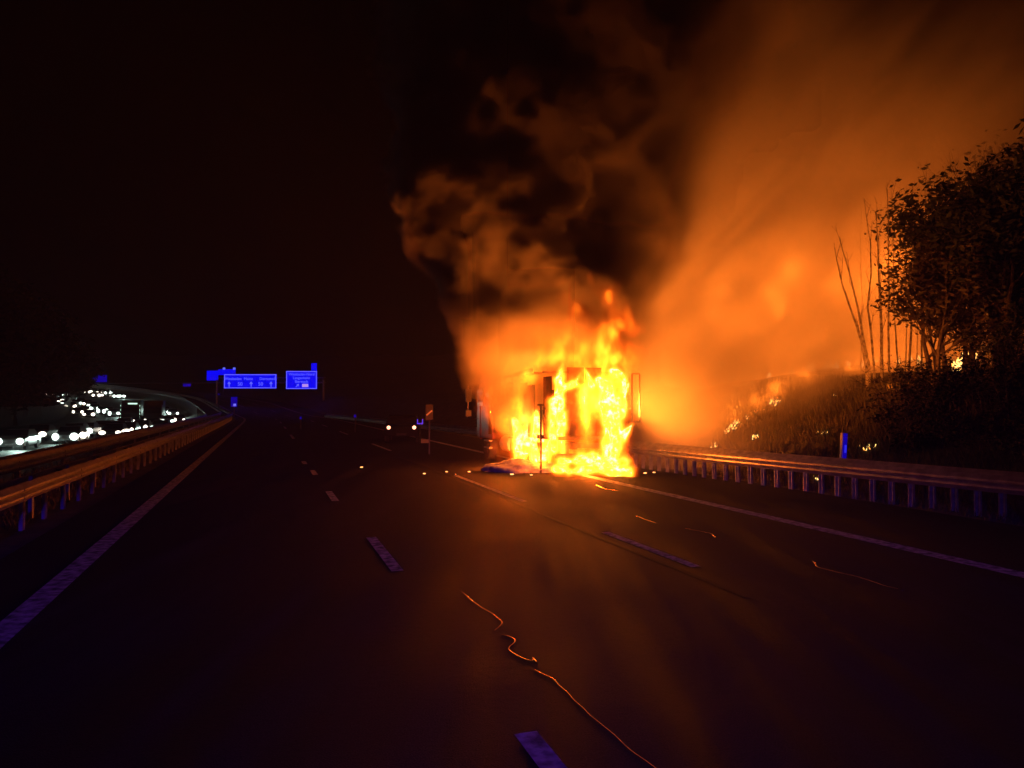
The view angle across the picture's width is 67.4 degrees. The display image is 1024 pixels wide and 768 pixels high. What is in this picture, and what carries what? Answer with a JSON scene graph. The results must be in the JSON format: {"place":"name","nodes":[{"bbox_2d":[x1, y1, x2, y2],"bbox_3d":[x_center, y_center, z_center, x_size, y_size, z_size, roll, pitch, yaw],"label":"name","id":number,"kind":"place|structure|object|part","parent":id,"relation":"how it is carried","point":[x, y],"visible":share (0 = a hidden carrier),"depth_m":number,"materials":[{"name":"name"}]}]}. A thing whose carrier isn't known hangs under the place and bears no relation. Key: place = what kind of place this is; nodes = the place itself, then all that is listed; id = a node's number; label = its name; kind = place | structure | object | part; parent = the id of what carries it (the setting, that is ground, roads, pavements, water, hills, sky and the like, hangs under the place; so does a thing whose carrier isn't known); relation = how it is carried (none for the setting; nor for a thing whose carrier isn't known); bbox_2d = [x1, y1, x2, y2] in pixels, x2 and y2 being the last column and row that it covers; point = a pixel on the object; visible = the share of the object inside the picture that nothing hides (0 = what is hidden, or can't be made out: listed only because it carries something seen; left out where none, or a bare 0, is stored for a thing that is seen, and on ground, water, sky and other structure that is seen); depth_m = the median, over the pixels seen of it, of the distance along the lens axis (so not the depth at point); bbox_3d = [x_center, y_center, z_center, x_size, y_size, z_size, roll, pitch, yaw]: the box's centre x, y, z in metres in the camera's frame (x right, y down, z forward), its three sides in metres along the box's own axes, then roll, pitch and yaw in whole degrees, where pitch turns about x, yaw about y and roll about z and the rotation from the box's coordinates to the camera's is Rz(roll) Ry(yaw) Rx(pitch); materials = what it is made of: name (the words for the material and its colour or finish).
{"place":"outdoors","nodes":[
{"label":"outdoors","id":0,"kind":"place"},
{"bbox_2d":[0,393,185,456],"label":"opposite road","id":1,"kind":"structure","parent":0,"point":[108,401],"depth_m":131.36,"materials":[{"name":"black asphalt"}]},
{"bbox_2d":[0,429,40,450],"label":"parked car","id":2,"kind":"object","parent":1,"relation":"on","point":[23,438],"visible":1,"depth_m":54.10,"materials":[{"name":"silver metal"}]},
{"bbox_2d":[28,424,57,440],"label":"parked car","id":3,"kind":"object","parent":1,"relation":"on","point":[46,431],"visible":0.45,"depth_m":66.67,"materials":[{"name":"black metal"}]},
{"bbox_2d":[52,426,88,444],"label":"parked car","id":4,"kind":"object","parent":1,"relation":"on","point":[63,434],"visible":0.96,"depth_m":61.43,"materials":[{"name":"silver metal"}]},
{"bbox_2d":[65,423,89,437],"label":"parked car","id":5,"kind":"object","parent":1,"relation":"on","point":[86,425],"visible":0.1,"depth_m":71.85,"materials":[{"name":"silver metal"}]},
{"bbox_2d":[82,410,95,417],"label":"parked car","id":6,"kind":"object","parent":1,"relation":"on","point":[89,413],"visible":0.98,"depth_m":127.31,"materials":[{"name":"black metal"}]},
{"bbox_2d":[78,422,100,436],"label":"parked car","id":7,"kind":"object","parent":1,"relation":"on","point":[94,428],"visible":0.39,"depth_m":74.74,"materials":[{"name":"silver metal"}]},
{"bbox_2d":[89,392,100,397],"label":"parked car","id":8,"kind":"object","parent":1,"relation":"on","point":[95,394],"visible":0.98,"depth_m":188.68,"materials":[{"name":"black metal"}]},
{"bbox_2d":[96,420,113,429],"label":"parked car","id":9,"kind":"object","parent":1,"relation":"on","point":[101,423],"visible":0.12,"depth_m":83.39,"materials":[{"name":"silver metal"}]},
{"bbox_2d":[101,390,111,394],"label":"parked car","id":10,"kind":"object","parent":1,"relation":"on","point":[104,392],"visible":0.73,"depth_m":205.44,"materials":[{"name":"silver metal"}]},
{"bbox_2d":[102,407,112,414],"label":"parked car","id":11,"kind":"object","parent":1,"relation":"on","point":[104,410],"visible":0.62,"depth_m":134.08,"materials":[{"name":"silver metal"}]},
{"bbox_2d":[108,409,119,416],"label":"parked car","id":12,"kind":"object","parent":1,"relation":"on","point":[113,411],"visible":0.98,"depth_m":130.71,"materials":[{"name":"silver metal"}]},
{"bbox_2d":[99,423,128,436],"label":"parked car","id":13,"kind":"object","parent":1,"relation":"on","point":[110,428],"visible":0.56,"depth_m":70.05,"materials":[{"name":"black metal"}]},
{"bbox_2d":[109,393,120,398],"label":"parked car","id":14,"kind":"object","parent":1,"relation":"on","point":[112,395],"visible":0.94,"depth_m":187.57,"materials":[{"name":"silver metal"}]},
{"bbox_2d":[116,393,125,398],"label":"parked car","id":15,"kind":"object","parent":1,"relation":"on","point":[122,395],"visible":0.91,"depth_m":187.86,"materials":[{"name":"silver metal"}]},
{"bbox_2d":[117,418,133,421],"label":"parked car","id":16,"kind":"object","parent":1,"relation":"on","point":[126,419],"visible":0.14,"depth_m":97.79,"materials":[{"name":"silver metal"}]},
{"bbox_2d":[120,422,140,430],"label":"parked car","id":17,"kind":"object","parent":1,"relation":"on","point":[133,425],"visible":0.19,"depth_m":75.55,"materials":[{"name":"black metal"}]},
{"bbox_2d":[120,401,142,418],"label":"lorry","id":18,"kind":"object","parent":1,"relation":"on","point":[131,409],"visible":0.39,"depth_m":111.14,"materials":[{"name":"black metal"}]},
{"bbox_2d":[133,416,143,420],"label":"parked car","id":19,"kind":"object","parent":1,"relation":"on","point":[139,418],"visible":0.15,"depth_m":111.02,"materials":[{"name":"black metal"}]},
{"bbox_2d":[134,420,151,427],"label":"parked car","id":20,"kind":"object","parent":1,"relation":"on","point":[144,423],"visible":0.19,"depth_m":84.86,"materials":[{"name":"black metal"}]},
{"bbox_2d":[144,401,165,419],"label":"lorry","id":21,"kind":"object","parent":1,"relation":"on","point":[154,409],"visible":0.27,"depth_m":111.47,"materials":[{"name":"black metal"}]},
{"bbox_2d":[150,420,169,426],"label":"parked car","id":22,"kind":"object","parent":1,"relation":"on","point":[157,422],"visible":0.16,"depth_m":84.83,"materials":[{"name":"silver metal"}]},
{"bbox_2d":[162,416,174,421],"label":"parked car","id":23,"kind":"object","parent":1,"relation":"on","point":[171,418],"visible":0.42,"depth_m":113.57,"materials":[{"name":"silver metal"}]},
{"bbox_2d":[167,409,178,415],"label":"parked car","id":24,"kind":"object","parent":1,"relation":"on","point":[172,412],"visible":0.84,"depth_m":134.46,"materials":[{"name":"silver metal"}]},
{"bbox_2d":[174,414,184,420],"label":"parked car","id":25,"kind":"object","parent":1,"relation":"on","point":[178,417],"visible":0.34,"depth_m":118.98,"materials":[{"name":"black metal"}]},
{"bbox_2d":[0,431,204,534],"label":"median grass","id":26,"kind":"structure","parent":0,"point":[8,522],"depth_m":21.16,"materials":[{"name":"plant"}]},
{"bbox_2d":[146,418,160,422],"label":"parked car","id":27,"kind":"object","parent":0,"point":[152,419],"visible":0.06,"depth_m":95.07,"materials":[{"name":"black metal"}]},
{"bbox_2d":[0,385,1023,767],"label":"road","id":28,"kind":"structure","parent":0,"point":[242,597],"depth_m":7.18,"materials":[{"name":"black asphalt"}]},
{"bbox_2d":[0,391,245,647],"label":"edge marking","id":29,"kind":"structure","parent":28,"relation":"on","point":[17,620],"depth_m":9.62,"materials":[{"name":"paint"}]},
{"bbox_2d":[231,397,236,416],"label":"road sign","id":30,"kind":"object","parent":28,"relation":"on","point":[234,402],"visible":1,"depth_m":114.89,"materials":[{"name":"metal"}]},
{"bbox_2d":[325,491,338,500],"bbox_3d":[-3.976,2.471,16.958,0.150,0.001,1.851,0,-2,-18],"label":"lane marking","id":31,"kind":"object","parent":28,"relation":"on","point":[332,496],"visible":1,"depth_m":16.85,"materials":[{"name":"paint"}]},
{"bbox_2d":[366,537,402,570],"bbox_3d":[-1.776,2.311,10.555,0.150,0.001,2.473,0,-2,-18],"label":"lane marking","id":32,"kind":"object","parent":28,"relation":"on","point":[392,564],"visible":1,"depth_m":10.39,"materials":[{"name":"paint"}]},
{"bbox_2d":[384,414,428,442],"bbox_3d":[-5.631,2.421,41.614,2.300,1.539,4.525,0,-1,-5],"label":"stopped car","id":33,"kind":"object","parent":28,"relation":"on","point":[402,425],"visible":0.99,"depth_m":39.74,"materials":[{"name":"black paint"}]},
{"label":"rear window","id":34,"kind":"part","parent":33,"relation":"part of","materials":[{"name":"black glass"}]},
{"bbox_2d":[426,404,432,453],"bbox_3d":[-3.330,1.825,30.941,0.300,1.999,0.086,0,-1,0],"label":"warning board","id":35,"kind":"object","parent":28,"relation":"on","point":[429,412],"visible":1,"depth_m":30.93,"materials":[{"name":"red plastic"}]},
{"bbox_2d":[456,476,524,501],"bbox_3d":[-0.662,2.518,18.863,0.140,0.001,6.000,0,-2,-18],"label":"lane marking","id":36,"kind":"object","parent":28,"relation":"on","point":[500,492],"visible":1,"depth_m":18.21,"materials":[{"name":"paint"}]},
{"bbox_2d":[502,634,537,663],"bbox_3d":[0.034,2.209,6.410,0.137,0.003,0.829,0,-1,-17],"label":"wire","id":37,"kind":"object","parent":28,"relation":"on","point":[516,654],"visible":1,"depth_m":6.35,"materials":[{"name":"orange metal"}]},
{"bbox_2d":[481,458,567,472],"bbox_3d":[0.341,2.462,23.215,2.731,0.438,1.572,0,-1,0],"label":"ash heap","id":38,"kind":"object","parent":28,"relation":"on","point":[514,465],"visible":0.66,"depth_m":22.73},
{"bbox_2d":[514,731,566,767],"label":"lane marking","id":39,"kind":"object","parent":28,"relation":"on","point":[539,750],"visible":1,"depth_m":4.53,"materials":[{"name":"paint"}]},
{"bbox_2d":[465,367,639,472],"bbox_3d":[0.943,1.138,25.953,2.912,3.122,8.397,1,-2,-20],"label":"burning truck","id":40,"kind":"object","parent":28,"relation":"on","point":[521,397],"visible":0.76,"depth_m":23.66,"materials":[{"name":"metal"}]},
{"bbox_3d":[-1.198,0.525,29.017,0.020,0.600,0.800,0,-2,-18],"label":"side window","id":41,"kind":"part","parent":40,"relation":"part of","materials":[{"name":"orange glass"}]},
{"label":"cab door","id":42,"kind":"part","parent":40,"relation":"part of","materials":[{"name":"red paint"}]},
{"bbox_3d":[0.421,0.347,27.903,1.200,0.500,0.020,0,-2,-18],"label":"rear window","id":43,"kind":"part","parent":40,"relation":"part of","materials":[{"name":"orange glass"}]},
{"bbox_3d":[1.862,0.262,22.495,0.520,1.500,0.050,0,-2,-18],"label":"rear door","id":44,"kind":"part","parent":40,"relation":"part of","materials":[{"name":"orange metal"}]},
{"bbox_3d":[2.395,0.267,22.666,0.520,1.500,0.050,0,-2,-18],"label":"rear door","id":45,"kind":"part","parent":40,"relation":"part of","materials":[{"name":"yellow metal"}]},
{"bbox_2d":[512,369,631,476],"bbox_3d":[1.592,0.644,22.933,3.185,3.982,3.523,0,-1,-8],"label":"truck fire","id":46,"kind":"object","parent":28,"relation":"on","point":[612,411],"visible":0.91,"depth_m":21.66,"materials":[{"name":"yellow"}]},
{"bbox_2d":[397,456,749,597],"bbox_3d":[-1.017,2.524,19.045,0.080,0.001,23.000,0,-2,-18],"label":"tar joint","id":47,"kind":"object","parent":28,"relation":"on","point":[687,572],"visible":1,"depth_m":11.05,"materials":[{"name":"black asphalt"}]},
{"bbox_2d":[134,387,1023,577],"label":"edge marking","id":48,"kind":"structure","parent":28,"relation":"on","point":[949,558],"depth_m":12.45,"materials":[{"name":"paint"}]},
{"bbox_2d":[536,670,655,767],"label":"wire","id":49,"kind":"object","parent":28,"relation":"on","point":[598,721],"visible":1,"depth_m":4.93,"materials":[{"name":"orange metal"}]},
{"bbox_2d":[602,532,698,566],"bbox_3d":[1.892,2.319,10.906,0.140,0.001,2.718,0,-2,-18],"label":"lane marking","id":50,"kind":"object","parent":28,"relation":"on","point":[674,558],"visible":1,"depth_m":10.67,"materials":[{"name":"paint"}]},
{"bbox_2d":[813,561,901,589],"bbox_3d":[4.017,2.278,9.190,0.184,0.003,1.626,0,-1,-14],"label":"wire","id":51,"kind":"object","parent":28,"relation":"on","point":[856,576],"visible":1,"depth_m":9.10,"materials":[{"name":"orange metal"}]},
{"bbox_2d":[0,323,1023,558],"bbox_3d":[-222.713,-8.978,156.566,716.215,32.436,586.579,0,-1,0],"label":"ground","id":52,"kind":"structure","parent":0,"point":[381,386],"depth_m":111.56,"materials":[{"name":"soil"}]},
{"bbox_2d":[65,402,75,406],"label":"parked car","id":53,"kind":"object","parent":52,"relation":"on","point":[69,404],"visible":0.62,"depth_m":142.29,"materials":[{"name":"black metal"}]},
{"bbox_2d":[71,399,81,404],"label":"parked car","id":54,"kind":"object","parent":52,"relation":"on","point":[78,401],"visible":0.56,"depth_m":152.48,"materials":[{"name":"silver metal"}]},
{"bbox_2d":[72,407,83,413],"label":"parked car","id":55,"kind":"object","parent":52,"relation":"on","point":[78,410],"visible":0.74,"depth_m":131.59,"materials":[{"name":"black metal"}]},
{"bbox_2d":[82,400,91,405],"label":"parked car","id":56,"kind":"object","parent":52,"relation":"on","point":[84,402],"visible":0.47,"depth_m":151.01,"materials":[{"name":"black metal"}]},
{"bbox_2d":[70,349,105,397],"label":"tree","id":57,"kind":"object","parent":52,"relation":"on","point":[96,369],"visible":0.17,"depth_m":160.94,"materials":[{"name":"grey plant"}]},
{"bbox_2d":[89,404,99,409],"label":"parked car","id":58,"kind":"object","parent":52,"relation":"on","point":[93,406],"visible":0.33,"depth_m":139.72,"materials":[{"name":"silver metal"}]},
{"bbox_2d":[97,406,107,413],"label":"parked car","id":59,"kind":"object","parent":52,"relation":"on","point":[99,409],"visible":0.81,"depth_m":134.92,"materials":[{"name":"silver metal"}]},
{"bbox_2d":[0,386,206,472],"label":"guard rail","id":60,"kind":"object","parent":52,"relation":"on","point":[41,450],"visible":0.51,"depth_m":35.23,"materials":[{"name":"metal"}]},
{"bbox_2d":[0,384,221,478],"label":"guard rail","id":61,"kind":"object","parent":52,"relation":"on","point":[15,465],"visible":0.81,"depth_m":22.66,"materials":[{"name":"metal"}]},
{"bbox_2d":[0,385,228,518],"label":"guard rail","id":62,"kind":"object","parent":52,"relation":"on","point":[11,483],"visible":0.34,"depth_m":17.46,"materials":[{"name":"metal"}]},
{"bbox_2d":[0,387,232,530],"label":"guard rail","id":63,"kind":"object","parent":52,"relation":"on","point":[20,494],"visible":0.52,"depth_m":17.03,"materials":[{"name":"metal"}]},
{"bbox_2d":[84,367,235,393],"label":"sign gantry","id":64,"kind":"object","parent":52,"relation":"on","point":[212,375],"visible":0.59,"depth_m":205.07,"materials":[{"name":"metal"}]},
{"bbox_2d":[216,363,325,403],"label":"sign gantry","id":65,"kind":"object","parent":52,"relation":"on","point":[301,379],"visible":1,"depth_m":150.00,"materials":[{"name":"metal"}]},
{"bbox_2d":[324,414,1023,518],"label":"guard rail","id":66,"kind":"object","parent":52,"relation":"on","point":[1002,484],"visible":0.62,"depth_m":17.20,"materials":[{"name":"metal"}]},
{"bbox_2d":[433,361,1023,525],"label":"bank grass","id":67,"kind":"structure","parent":52,"relation":"on","point":[831,380],"depth_m":24.08,"materials":[{"name":"brown plant"}]},
{"bbox_2d":[652,355,920,390],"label":"burning thicket","id":68,"kind":"object","parent":52,"relation":"on","point":[809,367],"visible":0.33,"depth_m":40.90,"materials":[{"name":"brown"}]},
{"bbox_2d":[839,433,847,458],"bbox_3d":[8.274,1.746,19.191,0.206,1.054,0.115,0,-2,-18],"label":"marker post","id":69,"kind":"object","parent":52,"relation":"on","point":[843,445],"visible":0.61,"depth_m":19.16,"materials":[{"name":"white plastic"}]},
{"bbox_2d":[834,242,867,384],"bbox_3d":[11.360,-2.228,25.685,1.038,5.249,0.292,0,-1,11],"label":"birch tree","id":70,"kind":"object","parent":52,"relation":"on","point":[862,346],"visible":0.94,"depth_m":25.70,"materials":[{"name":"brown plant"}]},
{"bbox_2d":[832,226,870,386],"bbox_3d":[11.516,-2.612,26.106,1.163,5.799,0.483,0,-1,0],"label":"birch tree","id":71,"kind":"object","parent":52,"relation":"on","point":[864,345],"visible":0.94,"depth_m":26.01,"materials":[{"name":"brown plant"}]},
{"bbox_2d":[855,205,867,373],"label":"birch tree","id":72,"kind":"object","parent":52,"relation":"on","point":[862,298],"visible":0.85,"depth_m":36.14,"materials":[{"name":"brown plant"}]},
{"bbox_2d":[864,199,878,381],"bbox_3d":[12.403,-3.106,26.451,0.438,6.742,0.592,-1,-2,21],"label":"birch tree","id":73,"kind":"object","parent":52,"relation":"on","point":[872,348],"visible":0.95,"depth_m":26.45,"materials":[{"name":"brown plant"}]},
{"bbox_2d":[875,211,883,323],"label":"birch tree","id":74,"kind":"object","parent":52,"relation":"on","point":[883,254],"visible":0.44,"depth_m":35.23,"materials":[{"name":"brown plant"}]},
{"bbox_2d":[872,196,888,379],"bbox_3d":[12.644,-3.089,26.414,0.562,6.678,0.532,0,-1,0],"label":"birch tree","id":75,"kind":"object","parent":52,"relation":"on","point":[881,338],"visible":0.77,"depth_m":26.31,"materials":[{"name":"brown plant"}]},
{"bbox_2d":[848,355,930,408],"bbox_3d":[10.723,0.005,21.398,2.100,1.635,1.904,0,-1,0],"label":"bush","id":76,"kind":"object","parent":52,"relation":"on","point":[890,397],"visible":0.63,"depth_m":21.30,"materials":[{"name":"green plant"}]},
{"bbox_2d":[883,180,896,372],"bbox_3d":[13.202,-3.562,26.992,0.534,7.404,0.588,-1,-2,42],"label":"birch tree","id":77,"kind":"object","parent":52,"relation":"on","point":[888,328],"visible":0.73,"depth_m":26.93,"materials":[{"name":"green plant"}]},
{"bbox_2d":[887,179,898,376],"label":"birch tree","id":78,"kind":"object","parent":52,"relation":"on","point":[894,301],"visible":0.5,"depth_m":28.60,"materials":[{"name":"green plant"}]},
{"bbox_2d":[856,386,941,429],"bbox_3d":[10.167,0.683,20.328,2.073,1.270,1.446,0,-1,17],"label":"bush","id":79,"kind":"object","parent":52,"relation":"on","point":[879,414],"visible":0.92,"depth_m":20.18,"materials":[{"name":"green plant"}]},
{"bbox_2d":[899,187,907,371],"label":"birch tree","id":80,"kind":"object","parent":52,"relation":"on","point":[906,329],"visible":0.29,"depth_m":33.06,"materials":[{"name":"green plant"}]},
{"bbox_2d":[881,212,936,371],"bbox_3d":[15.792,-3.731,29.219,3.432,7.370,3.918,0,-1,0],"label":"tree","id":81,"kind":"object","parent":52,"relation":"on","point":[933,356],"visible":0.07,"depth_m":29.16,"materials":[{"name":"green plant"}]},
{"bbox_2d":[907,186,913,370],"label":"birch tree","id":82,"kind":"object","parent":52,"relation":"on","point":[910,345],"visible":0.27,"depth_m":27.47,"materials":[{"name":"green plant"}]},
{"bbox_2d":[882,418,944,452],"bbox_3d":[9.752,1.281,18.504,1.308,0.968,1.028,0,-1,0],"label":"bush","id":83,"kind":"object","parent":52,"relation":"on","point":[914,435],"visible":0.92,"depth_m":18.38,"materials":[{"name":"green plant"}]},
{"bbox_2d":[883,355,946,396],"bbox_3d":[11.390,-0.155,21.763,1.683,1.332,1.975,0,-1,0],"label":"bush","id":84,"kind":"object","parent":52,"relation":"on","point":[909,368],"visible":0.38,"depth_m":21.72,"materials":[{"name":"green plant"}]},
{"bbox_2d":[916,197,917,371],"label":"birch tree","id":85,"kind":"object","parent":52,"relation":"on","point":[917,331],"visible":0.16,"depth_m":34.06,"materials":[{"name":"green plant"}]},
{"bbox_2d":[919,160,927,365],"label":"birch tree","id":86,"kind":"object","parent":52,"relation":"on","point":[923,259],"visible":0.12,"depth_m":29.06,"materials":[{"name":"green plant"}]},
{"bbox_2d":[896,365,974,411],"bbox_3d":[11.081,0.151,20.077,1.707,1.284,2.113,0,-1,0],"label":"bush","id":87,"kind":"object","parent":52,"relation":"on","point":[934,394],"visible":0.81,"depth_m":19.90,"materials":[{"name":"green plant"}]},
{"bbox_2d":[895,352,986,401],"bbox_3d":[11.321,-0.124,20.151,2.074,1.373,1.769,0,-1,0],"label":"bush","id":88,"kind":"object","parent":52,"relation":"on","point":[951,371],"visible":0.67,"depth_m":19.98,"materials":[{"name":"green plant"}]},
{"bbox_2d":[870,232,1016,378],"bbox_3d":[13.434,-2.340,23.586,4.049,4.884,5.380,0,-1,0],"label":"tree","id":89,"kind":"object","parent":52,"relation":"on","point":[946,315],"visible":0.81,"depth_m":23.90,"materials":[{"name":"green plant"}]},
{"bbox_2d":[899,396,988,438],"bbox_3d":[10.322,0.823,18.494,1.888,1.078,1.455,0,-1,-9],"label":"bush","id":90,"kind":"object","parent":52,"relation":"on","point":[933,416],"visible":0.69,"depth_m":18.28,"materials":[{"name":"green plant"}]},
{"bbox_2d":[864,149,1023,364],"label":"tree","id":91,"kind":"object","parent":52,"relation":"on","point":[905,235],"visible":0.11,"depth_m":27.61,"materials":[{"name":"green plant"}]},
{"bbox_2d":[884,143,1012,363],"bbox_3d":[16.427,-4.177,27.256,6.065,9.014,3.729,-1,-2,25],"label":"tree","id":92,"kind":"object","parent":52,"relation":"on","point":[982,184],"visible":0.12,"depth_m":27.04,"materials":[{"name":"green plant"}]},
{"bbox_2d":[898,118,1023,321],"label":"tree","id":93,"kind":"object","parent":52,"relation":"on","point":[989,178],"visible":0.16,"depth_m":24.27,"materials":[{"name":"green plant"}]},
{"bbox_2d":[951,353,977,370],"bbox_3d":[17.700,-0.860,29.989,0.936,1.163,0.636,0,-1,0],"label":"brush fire","id":94,"kind":"object","parent":52,"relation":"on","point":[957,362],"visible":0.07,"depth_m":30.04,"materials":[{"name":"yellow"}]},
{"bbox_2d":[912,216,1023,365],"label":"tree","id":95,"kind":"object","parent":52,"relation":"on","point":[922,295],"visible":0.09,"depth_m":24.95,"materials":[{"name":"green plant"}]},
{"bbox_2d":[915,148,1023,366],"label":"tree","id":96,"kind":"object","parent":52,"relation":"on","point":[1004,225],"visible":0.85,"depth_m":22.48,"materials":[{"name":"green plant"}]},
{"bbox_2d":[950,301,1023,379],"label":"bush","id":97,"kind":"object","parent":52,"relation":"on","point":[997,350],"visible":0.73,"depth_m":21.37,"materials":[{"name":"green plant"}]},
{"bbox_2d":[951,129,1023,297],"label":"tree","id":98,"kind":"object","parent":52,"relation":"on","point":[989,153],"visible":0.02,"depth_m":30.27,"materials":[{"name":"green plant"}]},
{"bbox_2d":[954,344,1023,409],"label":"bush","id":99,"kind":"object","parent":52,"relation":"on","point":[984,394],"visible":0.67,"depth_m":18.96,"materials":[{"name":"green plant"}]},
{"bbox_2d":[972,351,1023,419],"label":"bush","id":100,"kind":"object","parent":52,"relation":"on","point":[1011,396],"visible":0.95,"depth_m":17.69,"materials":[{"name":"green plant"}]},
{"bbox_2d":[972,302,1023,373],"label":"bush","id":101,"kind":"object","parent":52,"relation":"on","point":[1012,344],"visible":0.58,"depth_m":21.34,"materials":[{"name":"green plant"}]},
{"bbox_2d":[0,0,1023,356],"label":"sky","id":102,"kind":"structure","parent":0,"point":[223,178],"materials":[{"name":"black"}]}
]}

